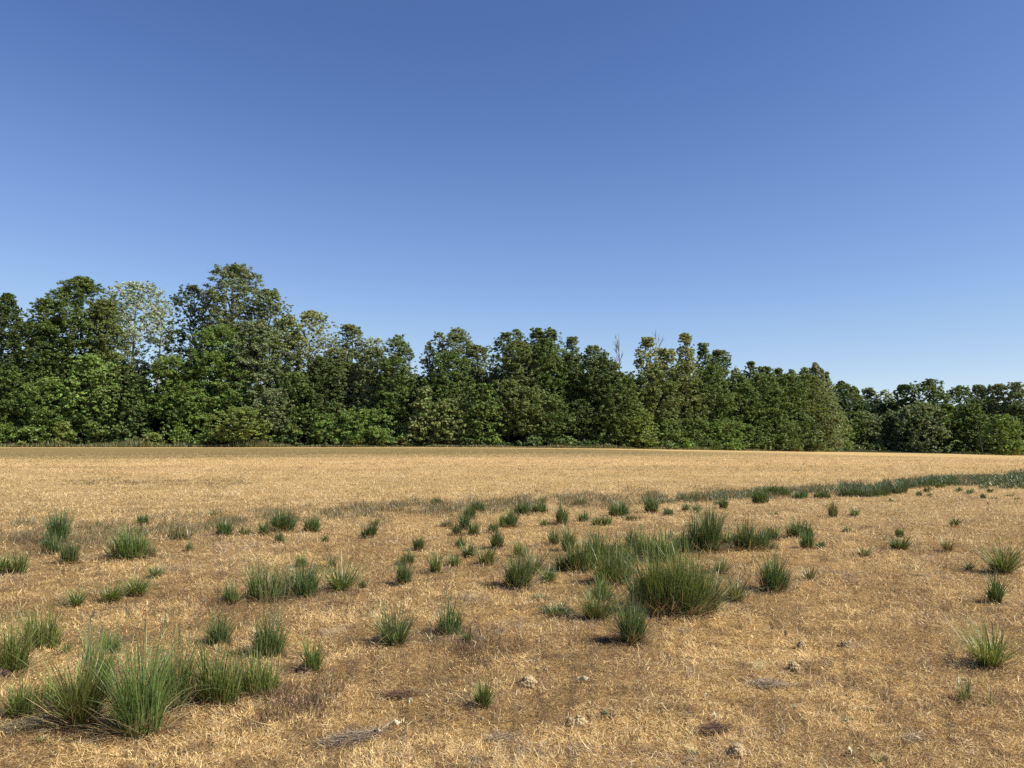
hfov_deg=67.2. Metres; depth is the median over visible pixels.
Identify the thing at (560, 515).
grass tuft
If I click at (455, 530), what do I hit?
grass tuft
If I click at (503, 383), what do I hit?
tree
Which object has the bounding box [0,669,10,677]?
mud clod
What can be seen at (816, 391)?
tree
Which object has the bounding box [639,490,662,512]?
grass tuft
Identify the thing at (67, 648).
grass tuft
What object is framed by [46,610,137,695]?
grass tuft
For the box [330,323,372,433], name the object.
tree
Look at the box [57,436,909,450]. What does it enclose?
undergrowth
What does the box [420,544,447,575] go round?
grass tuft
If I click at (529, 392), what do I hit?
tree
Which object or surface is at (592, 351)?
tree
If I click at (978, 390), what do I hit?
tree
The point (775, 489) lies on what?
grass tuft
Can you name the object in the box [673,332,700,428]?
tree
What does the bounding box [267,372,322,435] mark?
tree
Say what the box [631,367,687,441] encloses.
tree
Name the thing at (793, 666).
mud clod
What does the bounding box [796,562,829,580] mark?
grass tuft
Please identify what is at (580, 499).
grass tuft
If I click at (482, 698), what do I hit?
grass tuft
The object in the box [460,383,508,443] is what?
broadleaf tree
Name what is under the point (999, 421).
tree
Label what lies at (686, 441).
shrub
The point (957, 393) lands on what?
tree
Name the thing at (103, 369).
tree
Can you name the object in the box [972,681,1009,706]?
grass tuft
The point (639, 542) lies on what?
grass tuft
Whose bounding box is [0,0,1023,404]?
sky
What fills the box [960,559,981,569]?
grass tuft
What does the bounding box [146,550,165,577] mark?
grass tuft
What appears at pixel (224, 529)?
grass tuft
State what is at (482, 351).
tree
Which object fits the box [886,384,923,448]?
tree
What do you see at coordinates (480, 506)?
grass tuft
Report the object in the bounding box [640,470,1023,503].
tall grass
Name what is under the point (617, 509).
grass tuft
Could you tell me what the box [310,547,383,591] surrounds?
grass tuft
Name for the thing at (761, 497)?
grass tuft
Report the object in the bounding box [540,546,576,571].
grass tuft
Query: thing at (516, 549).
grass tuft
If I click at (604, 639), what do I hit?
straw mat
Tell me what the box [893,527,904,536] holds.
grass tuft
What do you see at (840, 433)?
tree
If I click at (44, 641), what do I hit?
grass tuft
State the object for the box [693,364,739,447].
tree
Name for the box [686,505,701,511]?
grass tuft
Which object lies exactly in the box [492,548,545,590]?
grass tuft
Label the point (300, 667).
mud clod
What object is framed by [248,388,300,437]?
tree
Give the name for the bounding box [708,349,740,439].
tree
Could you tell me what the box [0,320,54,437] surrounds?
tree
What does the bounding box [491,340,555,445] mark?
tree
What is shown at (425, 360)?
tree
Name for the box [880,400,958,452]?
tree
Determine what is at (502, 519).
grass tuft
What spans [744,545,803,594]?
grass tuft
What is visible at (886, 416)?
tree
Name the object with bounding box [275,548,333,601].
grass tuft
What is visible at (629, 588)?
grass tuft
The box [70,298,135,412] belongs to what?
tree
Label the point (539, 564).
grass tuft
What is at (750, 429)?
tree
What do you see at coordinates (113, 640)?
grass tuft
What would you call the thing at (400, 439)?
shrub
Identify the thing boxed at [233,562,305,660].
grass tuft
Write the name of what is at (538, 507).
grass tuft
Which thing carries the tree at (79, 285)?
on the ground at (792, 748)
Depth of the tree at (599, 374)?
100.10 m
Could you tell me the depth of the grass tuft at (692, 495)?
18.61 m
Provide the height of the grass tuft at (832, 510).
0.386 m
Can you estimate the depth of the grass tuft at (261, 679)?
4.70 m
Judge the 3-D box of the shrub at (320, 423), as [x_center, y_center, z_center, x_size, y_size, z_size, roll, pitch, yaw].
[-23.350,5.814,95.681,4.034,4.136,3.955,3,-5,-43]
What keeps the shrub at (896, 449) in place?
on the ground at (792, 748)
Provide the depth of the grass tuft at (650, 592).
6.76 m
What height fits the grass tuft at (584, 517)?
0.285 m
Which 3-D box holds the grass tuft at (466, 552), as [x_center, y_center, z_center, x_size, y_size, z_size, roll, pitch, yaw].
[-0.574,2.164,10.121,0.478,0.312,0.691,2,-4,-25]
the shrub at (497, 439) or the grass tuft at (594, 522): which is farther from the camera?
the shrub at (497, 439)
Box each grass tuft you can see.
[0,551,14,574]
[0,597,84,651]
[0,606,59,678]
[0,667,49,720]
[1,546,37,574]
[2,607,170,745]
[26,733,47,742]
[28,666,63,718]
[34,530,66,554]
[35,505,82,542]
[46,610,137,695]
[48,598,223,748]
[51,538,94,563]
[53,584,98,607]
[61,640,77,653]
[89,577,135,602]
[92,517,164,561]
[95,622,135,652]
[107,569,163,597]
[132,513,151,525]
[144,610,221,714]
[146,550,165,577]
[147,540,159,557]
[162,523,197,540]
[164,619,277,718]
[184,536,195,550]
[194,601,242,647]
[206,508,220,516]
[212,516,236,536]
[214,577,248,604]
[227,635,307,705]
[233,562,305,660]
[234,523,254,535]
[235,551,297,604]
[253,516,274,536]
[265,505,301,532]
[271,529,287,543]
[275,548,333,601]
[291,628,338,675]
[293,554,308,567]
[299,513,323,532]
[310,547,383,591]
[320,533,330,541]
[325,549,336,566]
[346,589,441,652]
[354,517,379,537]
[357,574,370,587]
[391,553,420,586]
[398,549,419,565]
[407,533,427,551]
[419,589,477,638]
[419,632,440,640]
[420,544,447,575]
[438,516,454,526]
[445,552,465,565]
[446,521,464,535]
[453,511,475,529]
[453,534,469,547]
[454,538,482,557]
[454,628,475,642]
[460,503,480,519]
[465,520,481,535]
[465,674,505,712]
[467,497,489,512]
[469,542,498,565]
[485,519,500,532]
[487,525,511,548]
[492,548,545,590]
[493,511,510,527]
[500,506,522,527]
[506,541,569,576]
[510,539,535,557]
[512,496,534,515]
[528,591,547,599]
[530,498,550,513]
[532,563,561,583]
[534,598,577,618]
[537,518,554,526]
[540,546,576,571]
[544,524,561,545]
[548,574,637,621]
[551,497,571,524]
[552,530,609,573]
[555,520,584,551]
[573,495,589,505]
[575,508,594,521]
[578,517,625,566]
[583,538,646,588]
[583,565,617,600]
[589,515,601,524]
[593,584,668,649]
[598,707,615,717]
[599,514,611,525]
[603,499,634,517]
[605,532,641,565]
[609,527,706,618]
[617,562,641,603]
[622,514,641,520]
[624,524,641,546]
[627,516,661,557]
[627,519,732,623]
[634,530,738,622]
[638,524,688,562]
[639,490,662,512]
[659,554,774,619]
[662,510,672,516]
[669,529,701,552]
[676,511,708,552]
[680,504,690,511]
[684,498,737,553]
[684,745,701,756]
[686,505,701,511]
[689,490,705,500]
[700,552,738,573]
[712,569,767,603]
[717,494,729,508]
[719,524,741,546]
[721,507,768,551]
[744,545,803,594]
[751,485,770,503]
[752,524,774,552]
[762,481,792,495]
[762,522,785,540]
[769,538,782,549]
[779,518,821,539]
[792,489,808,498]
[795,527,819,549]
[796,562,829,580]
[812,490,831,498]
[814,539,827,547]
[824,499,840,517]
[840,526,854,532]
[842,714,856,722]
[847,507,860,516]
[851,544,876,556]
[865,749,888,763]
[883,536,915,550]
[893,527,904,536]
[923,484,931,492]
[932,607,1023,674]
[934,482,944,487]
[938,536,961,551]
[946,518,963,525]
[947,664,990,707]
[959,529,1023,575]
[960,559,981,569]
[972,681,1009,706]
[977,564,1016,605]
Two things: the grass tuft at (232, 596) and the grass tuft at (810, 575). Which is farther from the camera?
the grass tuft at (810, 575)
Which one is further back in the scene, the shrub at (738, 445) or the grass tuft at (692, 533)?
the shrub at (738, 445)
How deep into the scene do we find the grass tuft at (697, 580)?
6.72 m
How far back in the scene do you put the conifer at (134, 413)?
96.17 m
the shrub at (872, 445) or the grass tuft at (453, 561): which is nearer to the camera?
the grass tuft at (453, 561)
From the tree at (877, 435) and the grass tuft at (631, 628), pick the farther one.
the tree at (877, 435)
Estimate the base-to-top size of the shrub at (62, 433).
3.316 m
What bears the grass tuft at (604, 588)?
on the ground at (792, 748)
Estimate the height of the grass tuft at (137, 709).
0.784 m
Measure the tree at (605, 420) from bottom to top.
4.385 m
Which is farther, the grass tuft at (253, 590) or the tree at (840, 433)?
the tree at (840, 433)
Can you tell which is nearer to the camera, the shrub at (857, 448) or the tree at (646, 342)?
the tree at (646, 342)
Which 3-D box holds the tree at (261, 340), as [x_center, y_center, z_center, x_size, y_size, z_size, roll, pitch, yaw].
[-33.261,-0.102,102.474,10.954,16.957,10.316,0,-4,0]
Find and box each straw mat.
[0,712,57,733]
[304,721,392,750]
[319,623,359,636]
[376,684,422,701]
[453,592,495,603]
[483,730,521,746]
[590,634,618,642]
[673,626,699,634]
[693,717,735,734]
[741,676,797,690]
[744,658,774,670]
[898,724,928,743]
[951,731,987,762]
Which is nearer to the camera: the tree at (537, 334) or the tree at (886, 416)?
the tree at (537, 334)
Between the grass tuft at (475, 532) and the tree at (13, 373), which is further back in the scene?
the tree at (13, 373)
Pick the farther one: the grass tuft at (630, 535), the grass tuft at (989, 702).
the grass tuft at (630, 535)
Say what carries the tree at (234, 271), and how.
on the ground at (792, 748)
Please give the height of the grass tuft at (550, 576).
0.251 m
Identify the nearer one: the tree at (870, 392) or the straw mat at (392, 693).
the straw mat at (392, 693)
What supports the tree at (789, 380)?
on the ground at (792, 748)
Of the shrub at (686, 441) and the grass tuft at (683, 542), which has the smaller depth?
the grass tuft at (683, 542)
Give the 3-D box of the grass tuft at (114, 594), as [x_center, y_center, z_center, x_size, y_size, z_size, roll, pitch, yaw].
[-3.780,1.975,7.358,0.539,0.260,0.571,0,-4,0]
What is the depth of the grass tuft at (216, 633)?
5.84 m
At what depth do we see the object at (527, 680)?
4.88 m
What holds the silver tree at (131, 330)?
on the ground at (792, 748)
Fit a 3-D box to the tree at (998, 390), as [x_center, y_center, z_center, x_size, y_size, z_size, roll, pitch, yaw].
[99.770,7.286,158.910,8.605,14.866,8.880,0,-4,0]
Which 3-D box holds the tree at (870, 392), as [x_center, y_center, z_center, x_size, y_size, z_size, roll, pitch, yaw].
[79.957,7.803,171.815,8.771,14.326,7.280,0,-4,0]
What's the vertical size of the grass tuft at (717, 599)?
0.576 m
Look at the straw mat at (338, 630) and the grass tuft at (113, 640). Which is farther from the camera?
the straw mat at (338, 630)
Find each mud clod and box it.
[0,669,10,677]
[296,663,311,673]
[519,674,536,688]
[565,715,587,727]
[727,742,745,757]
[787,661,799,671]
[796,641,806,649]
[840,639,851,647]
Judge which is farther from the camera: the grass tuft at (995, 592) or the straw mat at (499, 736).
the grass tuft at (995, 592)
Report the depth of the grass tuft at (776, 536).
11.51 m
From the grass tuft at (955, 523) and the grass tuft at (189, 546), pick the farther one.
the grass tuft at (955, 523)
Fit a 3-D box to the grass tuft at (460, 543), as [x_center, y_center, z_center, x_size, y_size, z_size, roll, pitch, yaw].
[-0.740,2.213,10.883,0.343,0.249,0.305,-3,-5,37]
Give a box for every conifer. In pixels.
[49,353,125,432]
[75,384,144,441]
[106,373,154,439]
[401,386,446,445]
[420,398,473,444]
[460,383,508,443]
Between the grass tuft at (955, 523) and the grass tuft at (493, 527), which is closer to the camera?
the grass tuft at (493, 527)
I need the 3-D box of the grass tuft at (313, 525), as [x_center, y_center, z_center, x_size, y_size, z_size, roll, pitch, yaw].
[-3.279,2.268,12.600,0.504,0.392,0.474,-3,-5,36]
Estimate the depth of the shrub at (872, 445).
155.97 m
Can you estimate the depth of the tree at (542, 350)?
101.19 m
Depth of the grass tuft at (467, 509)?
14.63 m
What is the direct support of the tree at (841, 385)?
on the ground at (792, 748)
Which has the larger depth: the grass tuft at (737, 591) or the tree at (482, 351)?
the tree at (482, 351)
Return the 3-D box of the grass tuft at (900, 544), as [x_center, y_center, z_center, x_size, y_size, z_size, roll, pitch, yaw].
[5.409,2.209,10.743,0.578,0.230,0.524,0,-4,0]
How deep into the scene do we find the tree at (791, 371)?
127.40 m
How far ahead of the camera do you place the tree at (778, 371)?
125.52 m
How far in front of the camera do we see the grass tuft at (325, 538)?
11.45 m
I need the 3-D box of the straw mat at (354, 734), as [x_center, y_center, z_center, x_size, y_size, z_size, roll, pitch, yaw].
[-0.852,1.845,4.030,0.475,0.056,0.265,1,-4,-18]
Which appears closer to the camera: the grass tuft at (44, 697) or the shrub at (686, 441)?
the grass tuft at (44, 697)
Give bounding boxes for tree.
[0,293,27,443]
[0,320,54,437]
[0,365,45,441]
[7,376,90,440]
[17,298,79,441]
[23,276,134,442]
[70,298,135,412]
[86,280,181,391]
[128,354,218,430]
[142,299,177,431]
[154,283,215,435]
[157,387,223,441]
[168,323,258,444]
[182,262,277,443]
[215,317,300,441]
[239,288,302,404]
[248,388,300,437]
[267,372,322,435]
[274,313,303,393]
[276,310,341,444]
[289,356,355,434]
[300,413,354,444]
[307,347,360,433]
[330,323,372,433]
[347,346,399,445]
[354,337,390,412]
[370,355,416,438]
[377,334,419,437]
[416,342,443,435]
[417,350,482,434]
[423,331,447,391]
[427,327,483,425]
[454,343,501,438]
[477,379,536,441]
[486,331,523,442]
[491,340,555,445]
[495,329,527,441]
[497,386,555,439]
[516,326,560,421]
[522,338,574,446]
[527,326,577,445]
[530,394,580,443]
[554,352,588,445]
[559,336,586,412]
[564,398,597,440]
[566,356,632,444]
[575,345,621,439]
[586,370,653,446]
[591,416,622,444]
[613,336,623,370]
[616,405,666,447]
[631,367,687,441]
[632,337,666,437]
[632,423,654,447]
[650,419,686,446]
[653,348,688,429]
[664,360,710,441]
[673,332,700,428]
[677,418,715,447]
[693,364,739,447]
[695,342,717,436]
[701,419,754,450]
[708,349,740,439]
[717,373,770,443]
[730,368,749,438]
[730,424,770,449]
[737,373,793,449]
[740,361,769,422]
[746,366,793,420]
[750,416,809,450]
[763,373,818,449]
[773,367,808,431]
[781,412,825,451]
[787,369,810,420]
[789,374,844,451]
[797,367,826,439]
[807,362,842,446]
[808,401,849,451]
[818,371,844,448]
[833,380,868,444]
[836,411,856,450]
[847,411,871,449]
[850,385,865,446]
[852,410,890,449]
[860,387,887,439]
[869,410,914,450]
[870,389,893,425]
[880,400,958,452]
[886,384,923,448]
[906,378,957,446]
[920,403,968,451]
[924,385,996,449]
[953,403,993,449]
[960,384,999,452]
[975,383,1011,453]
[976,413,1023,455]
[999,381,1023,438]
[1004,404,1023,453]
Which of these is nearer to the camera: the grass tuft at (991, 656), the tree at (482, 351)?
the grass tuft at (991, 656)
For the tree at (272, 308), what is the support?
on the ground at (792, 748)
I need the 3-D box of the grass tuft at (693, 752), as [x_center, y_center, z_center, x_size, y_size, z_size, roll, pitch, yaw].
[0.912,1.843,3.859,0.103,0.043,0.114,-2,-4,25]
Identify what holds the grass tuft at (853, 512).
on the ground at (792, 748)
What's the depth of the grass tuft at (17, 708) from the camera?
4.33 m
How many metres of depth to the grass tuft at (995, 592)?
7.28 m
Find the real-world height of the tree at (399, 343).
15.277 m
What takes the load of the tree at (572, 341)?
on the ground at (792, 748)
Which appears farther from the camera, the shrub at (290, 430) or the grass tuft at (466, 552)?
the shrub at (290, 430)
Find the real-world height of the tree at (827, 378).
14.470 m
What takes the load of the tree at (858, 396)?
on the ground at (792, 748)
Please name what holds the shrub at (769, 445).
on the ground at (792, 748)
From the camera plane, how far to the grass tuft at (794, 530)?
11.78 m
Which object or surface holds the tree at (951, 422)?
on the ground at (792, 748)
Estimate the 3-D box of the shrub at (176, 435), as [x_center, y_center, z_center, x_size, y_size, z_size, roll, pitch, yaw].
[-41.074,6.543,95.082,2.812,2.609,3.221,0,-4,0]
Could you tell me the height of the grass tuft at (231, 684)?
0.533 m
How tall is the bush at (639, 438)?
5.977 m
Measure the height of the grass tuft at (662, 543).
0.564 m
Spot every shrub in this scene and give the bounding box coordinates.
[0,424,27,445]
[16,418,51,444]
[50,421,80,446]
[84,424,109,444]
[136,432,167,446]
[170,427,191,444]
[188,431,216,445]
[252,429,274,442]
[276,423,306,445]
[306,414,340,445]
[333,428,358,445]
[365,427,392,445]
[394,435,410,445]
[453,433,474,445]
[485,436,504,445]
[524,434,542,445]
[555,437,581,445]
[588,441,616,447]
[649,439,679,448]
[673,437,695,449]
[700,439,723,448]
[724,441,745,448]
[751,438,774,450]
[779,441,802,451]
[849,442,859,449]
[864,442,886,450]
[887,444,917,450]
[918,444,952,452]
[952,443,983,452]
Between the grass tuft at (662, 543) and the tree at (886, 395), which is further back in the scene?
the tree at (886, 395)
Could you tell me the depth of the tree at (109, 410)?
96.10 m
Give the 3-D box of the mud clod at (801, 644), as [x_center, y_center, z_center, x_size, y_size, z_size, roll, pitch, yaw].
[2.165,1.966,5.760,0.077,0.094,0.064,0,-4,0]
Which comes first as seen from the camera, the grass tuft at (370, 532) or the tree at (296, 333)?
the grass tuft at (370, 532)
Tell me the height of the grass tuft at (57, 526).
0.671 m
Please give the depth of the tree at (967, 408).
154.46 m
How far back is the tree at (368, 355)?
101.23 m
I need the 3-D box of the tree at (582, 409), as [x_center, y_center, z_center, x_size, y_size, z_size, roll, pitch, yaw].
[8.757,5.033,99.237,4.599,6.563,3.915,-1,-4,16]
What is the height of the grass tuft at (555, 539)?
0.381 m
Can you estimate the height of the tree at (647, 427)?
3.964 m
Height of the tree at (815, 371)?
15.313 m
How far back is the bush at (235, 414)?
93.88 m
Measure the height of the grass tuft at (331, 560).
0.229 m
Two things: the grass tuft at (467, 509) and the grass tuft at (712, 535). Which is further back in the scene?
the grass tuft at (467, 509)
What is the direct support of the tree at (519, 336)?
on the ground at (792, 748)
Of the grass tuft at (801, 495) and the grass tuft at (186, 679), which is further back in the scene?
the grass tuft at (801, 495)
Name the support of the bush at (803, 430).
on the ground at (792, 748)
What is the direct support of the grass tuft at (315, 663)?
on the ground at (792, 748)
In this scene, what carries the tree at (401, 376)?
on the ground at (792, 748)
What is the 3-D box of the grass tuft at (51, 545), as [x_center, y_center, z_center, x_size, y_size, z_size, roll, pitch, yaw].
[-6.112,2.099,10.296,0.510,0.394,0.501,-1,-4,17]
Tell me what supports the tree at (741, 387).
on the ground at (792, 748)
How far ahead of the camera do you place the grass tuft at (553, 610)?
6.84 m
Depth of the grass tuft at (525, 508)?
15.08 m
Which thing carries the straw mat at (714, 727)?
on the ground at (792, 748)
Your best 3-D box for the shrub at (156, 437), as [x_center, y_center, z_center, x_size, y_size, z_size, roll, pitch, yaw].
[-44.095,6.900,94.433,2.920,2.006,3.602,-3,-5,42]
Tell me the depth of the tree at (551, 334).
105.81 m
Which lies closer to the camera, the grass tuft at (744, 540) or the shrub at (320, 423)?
the grass tuft at (744, 540)
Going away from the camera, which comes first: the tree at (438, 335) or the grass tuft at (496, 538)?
the grass tuft at (496, 538)
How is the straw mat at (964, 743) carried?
on the ground at (792, 748)
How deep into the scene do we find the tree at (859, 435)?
158.35 m
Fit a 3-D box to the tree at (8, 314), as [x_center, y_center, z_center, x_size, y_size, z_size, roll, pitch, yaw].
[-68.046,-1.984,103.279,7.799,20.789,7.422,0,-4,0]
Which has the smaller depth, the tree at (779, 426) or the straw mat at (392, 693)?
the straw mat at (392, 693)
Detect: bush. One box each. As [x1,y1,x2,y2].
[201,405,285,442]
[330,406,405,445]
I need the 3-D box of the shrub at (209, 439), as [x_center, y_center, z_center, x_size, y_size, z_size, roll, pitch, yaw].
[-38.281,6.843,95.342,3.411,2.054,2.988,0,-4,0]
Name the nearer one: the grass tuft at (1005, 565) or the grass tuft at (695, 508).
the grass tuft at (1005, 565)
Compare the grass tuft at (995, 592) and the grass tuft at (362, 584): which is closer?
the grass tuft at (995, 592)
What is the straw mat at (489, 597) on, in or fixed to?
on the ground at (792, 748)
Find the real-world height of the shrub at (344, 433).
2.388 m
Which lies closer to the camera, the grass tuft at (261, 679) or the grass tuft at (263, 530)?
the grass tuft at (261, 679)
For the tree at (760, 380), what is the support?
on the ground at (792, 748)
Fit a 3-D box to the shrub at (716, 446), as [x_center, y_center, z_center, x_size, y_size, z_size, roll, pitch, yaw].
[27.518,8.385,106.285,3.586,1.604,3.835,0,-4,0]
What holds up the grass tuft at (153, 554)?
on the ground at (792, 748)
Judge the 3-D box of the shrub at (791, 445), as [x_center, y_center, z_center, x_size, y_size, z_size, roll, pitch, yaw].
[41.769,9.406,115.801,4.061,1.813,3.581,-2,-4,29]
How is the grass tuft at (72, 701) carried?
on the ground at (792, 748)
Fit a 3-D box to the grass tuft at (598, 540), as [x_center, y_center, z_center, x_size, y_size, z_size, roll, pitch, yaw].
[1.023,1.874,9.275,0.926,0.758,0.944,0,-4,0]
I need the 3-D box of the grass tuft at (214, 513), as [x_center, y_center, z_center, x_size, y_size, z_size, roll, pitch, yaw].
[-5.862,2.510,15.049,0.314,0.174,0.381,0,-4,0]
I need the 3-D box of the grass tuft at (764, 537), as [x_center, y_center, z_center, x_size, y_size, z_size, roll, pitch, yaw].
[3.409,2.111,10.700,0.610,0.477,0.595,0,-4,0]
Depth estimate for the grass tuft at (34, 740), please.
4.01 m
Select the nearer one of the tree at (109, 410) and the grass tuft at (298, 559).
the grass tuft at (298, 559)
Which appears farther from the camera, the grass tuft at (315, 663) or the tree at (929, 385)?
the tree at (929, 385)
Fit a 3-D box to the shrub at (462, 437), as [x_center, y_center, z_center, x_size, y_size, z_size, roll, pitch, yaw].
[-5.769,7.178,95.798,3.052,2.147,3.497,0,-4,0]
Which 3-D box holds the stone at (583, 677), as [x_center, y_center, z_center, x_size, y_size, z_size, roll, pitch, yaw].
[0.455,1.893,4.950,0.060,0.036,0.043,-2,-4,27]
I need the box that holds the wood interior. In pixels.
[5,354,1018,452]
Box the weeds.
[0,460,1023,731]
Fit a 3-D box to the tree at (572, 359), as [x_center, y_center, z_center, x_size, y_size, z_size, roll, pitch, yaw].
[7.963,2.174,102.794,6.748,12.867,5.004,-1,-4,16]
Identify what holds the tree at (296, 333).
on the ground at (792, 748)
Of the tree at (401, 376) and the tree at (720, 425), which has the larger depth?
the tree at (720, 425)
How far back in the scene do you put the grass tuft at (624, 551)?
9.27 m
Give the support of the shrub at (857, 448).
on the ground at (792, 748)
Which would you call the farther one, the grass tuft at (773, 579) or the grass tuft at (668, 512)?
the grass tuft at (668, 512)
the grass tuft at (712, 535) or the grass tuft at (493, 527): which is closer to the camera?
the grass tuft at (712, 535)
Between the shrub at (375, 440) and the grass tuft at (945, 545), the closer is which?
the grass tuft at (945, 545)
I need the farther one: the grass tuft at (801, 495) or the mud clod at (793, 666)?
the grass tuft at (801, 495)
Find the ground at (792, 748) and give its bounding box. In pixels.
[0,444,1023,767]
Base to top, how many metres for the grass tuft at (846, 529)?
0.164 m
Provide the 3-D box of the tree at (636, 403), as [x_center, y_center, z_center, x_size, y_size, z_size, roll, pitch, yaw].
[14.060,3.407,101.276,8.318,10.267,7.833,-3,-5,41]
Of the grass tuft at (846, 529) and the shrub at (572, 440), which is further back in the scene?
the shrub at (572, 440)
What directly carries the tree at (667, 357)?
on the ground at (792, 748)
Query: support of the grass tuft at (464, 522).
on the ground at (792, 748)
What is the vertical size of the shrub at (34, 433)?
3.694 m
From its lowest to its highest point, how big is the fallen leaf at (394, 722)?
0.046 m
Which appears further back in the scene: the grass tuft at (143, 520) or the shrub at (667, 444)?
the shrub at (667, 444)
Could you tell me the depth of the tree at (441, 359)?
99.89 m
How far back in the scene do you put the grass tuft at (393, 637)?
5.85 m
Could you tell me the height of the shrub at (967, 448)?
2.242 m
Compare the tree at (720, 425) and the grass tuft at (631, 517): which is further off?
the tree at (720, 425)
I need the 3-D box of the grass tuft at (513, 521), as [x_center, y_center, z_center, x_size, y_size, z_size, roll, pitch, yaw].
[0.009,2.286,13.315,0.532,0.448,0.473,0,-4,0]
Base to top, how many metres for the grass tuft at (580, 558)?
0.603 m
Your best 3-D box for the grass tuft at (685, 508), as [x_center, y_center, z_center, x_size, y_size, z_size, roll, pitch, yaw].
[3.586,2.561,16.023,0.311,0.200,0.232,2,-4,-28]
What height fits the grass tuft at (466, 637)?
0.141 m
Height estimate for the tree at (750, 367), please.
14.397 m
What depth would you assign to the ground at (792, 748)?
6.68 m
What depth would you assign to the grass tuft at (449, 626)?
6.13 m
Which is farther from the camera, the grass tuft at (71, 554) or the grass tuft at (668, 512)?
the grass tuft at (668, 512)
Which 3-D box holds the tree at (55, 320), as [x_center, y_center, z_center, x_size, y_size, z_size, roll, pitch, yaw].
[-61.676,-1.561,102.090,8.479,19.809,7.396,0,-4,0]
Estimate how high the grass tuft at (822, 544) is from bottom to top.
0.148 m
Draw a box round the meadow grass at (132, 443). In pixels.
[0,438,1023,455]
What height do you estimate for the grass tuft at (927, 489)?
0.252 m
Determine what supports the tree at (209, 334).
on the ground at (792, 748)
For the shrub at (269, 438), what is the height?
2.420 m
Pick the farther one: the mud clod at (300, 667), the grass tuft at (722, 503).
the grass tuft at (722, 503)
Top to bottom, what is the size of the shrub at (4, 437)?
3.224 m
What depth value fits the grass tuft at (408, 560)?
9.43 m
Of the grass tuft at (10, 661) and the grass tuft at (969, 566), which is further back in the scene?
the grass tuft at (969, 566)
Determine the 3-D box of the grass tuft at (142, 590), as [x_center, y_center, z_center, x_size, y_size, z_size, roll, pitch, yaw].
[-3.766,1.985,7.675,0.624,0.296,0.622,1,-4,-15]
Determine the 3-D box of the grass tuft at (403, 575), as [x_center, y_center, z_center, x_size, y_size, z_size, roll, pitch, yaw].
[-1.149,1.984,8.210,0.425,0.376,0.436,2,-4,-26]
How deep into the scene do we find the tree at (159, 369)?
97.71 m
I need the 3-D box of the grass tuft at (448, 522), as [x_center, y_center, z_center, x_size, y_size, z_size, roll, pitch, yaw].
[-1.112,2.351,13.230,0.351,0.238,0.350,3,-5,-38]
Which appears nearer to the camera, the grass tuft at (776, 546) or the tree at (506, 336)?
the grass tuft at (776, 546)
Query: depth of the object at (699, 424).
105.42 m
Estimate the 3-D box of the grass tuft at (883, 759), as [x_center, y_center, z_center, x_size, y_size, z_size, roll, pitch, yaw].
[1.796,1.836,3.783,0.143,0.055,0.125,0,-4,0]
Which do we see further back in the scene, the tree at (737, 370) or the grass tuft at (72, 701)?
the tree at (737, 370)
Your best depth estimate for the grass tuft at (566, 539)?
10.54 m
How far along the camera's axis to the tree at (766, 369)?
123.67 m
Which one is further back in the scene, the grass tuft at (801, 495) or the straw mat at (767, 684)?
the grass tuft at (801, 495)
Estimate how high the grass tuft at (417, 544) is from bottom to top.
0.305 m
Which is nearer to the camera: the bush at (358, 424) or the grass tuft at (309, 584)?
the grass tuft at (309, 584)
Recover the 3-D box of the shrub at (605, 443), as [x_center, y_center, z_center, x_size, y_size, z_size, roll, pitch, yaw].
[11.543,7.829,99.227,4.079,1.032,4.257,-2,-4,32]
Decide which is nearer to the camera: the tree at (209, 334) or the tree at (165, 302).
the tree at (209, 334)
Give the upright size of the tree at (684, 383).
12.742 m
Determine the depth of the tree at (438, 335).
106.25 m
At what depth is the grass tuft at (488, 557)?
9.49 m
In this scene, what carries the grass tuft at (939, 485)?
on the ground at (792, 748)
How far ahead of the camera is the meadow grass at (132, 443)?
93.69 m
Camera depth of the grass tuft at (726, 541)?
10.98 m
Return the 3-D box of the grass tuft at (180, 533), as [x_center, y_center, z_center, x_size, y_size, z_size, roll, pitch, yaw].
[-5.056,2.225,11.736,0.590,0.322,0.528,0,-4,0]
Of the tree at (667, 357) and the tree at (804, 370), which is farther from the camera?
the tree at (804, 370)
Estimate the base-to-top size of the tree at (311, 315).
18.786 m
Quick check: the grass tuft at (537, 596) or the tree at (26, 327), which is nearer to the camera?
the grass tuft at (537, 596)
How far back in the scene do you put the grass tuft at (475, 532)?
12.20 m
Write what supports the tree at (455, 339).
on the ground at (792, 748)
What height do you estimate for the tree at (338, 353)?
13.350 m
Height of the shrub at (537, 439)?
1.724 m
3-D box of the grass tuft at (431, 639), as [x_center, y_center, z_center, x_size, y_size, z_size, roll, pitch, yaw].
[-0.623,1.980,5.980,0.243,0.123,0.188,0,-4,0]
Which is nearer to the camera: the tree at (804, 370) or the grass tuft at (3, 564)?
the grass tuft at (3, 564)
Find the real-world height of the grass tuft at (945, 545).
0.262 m
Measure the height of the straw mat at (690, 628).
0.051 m
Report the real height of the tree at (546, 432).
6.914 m

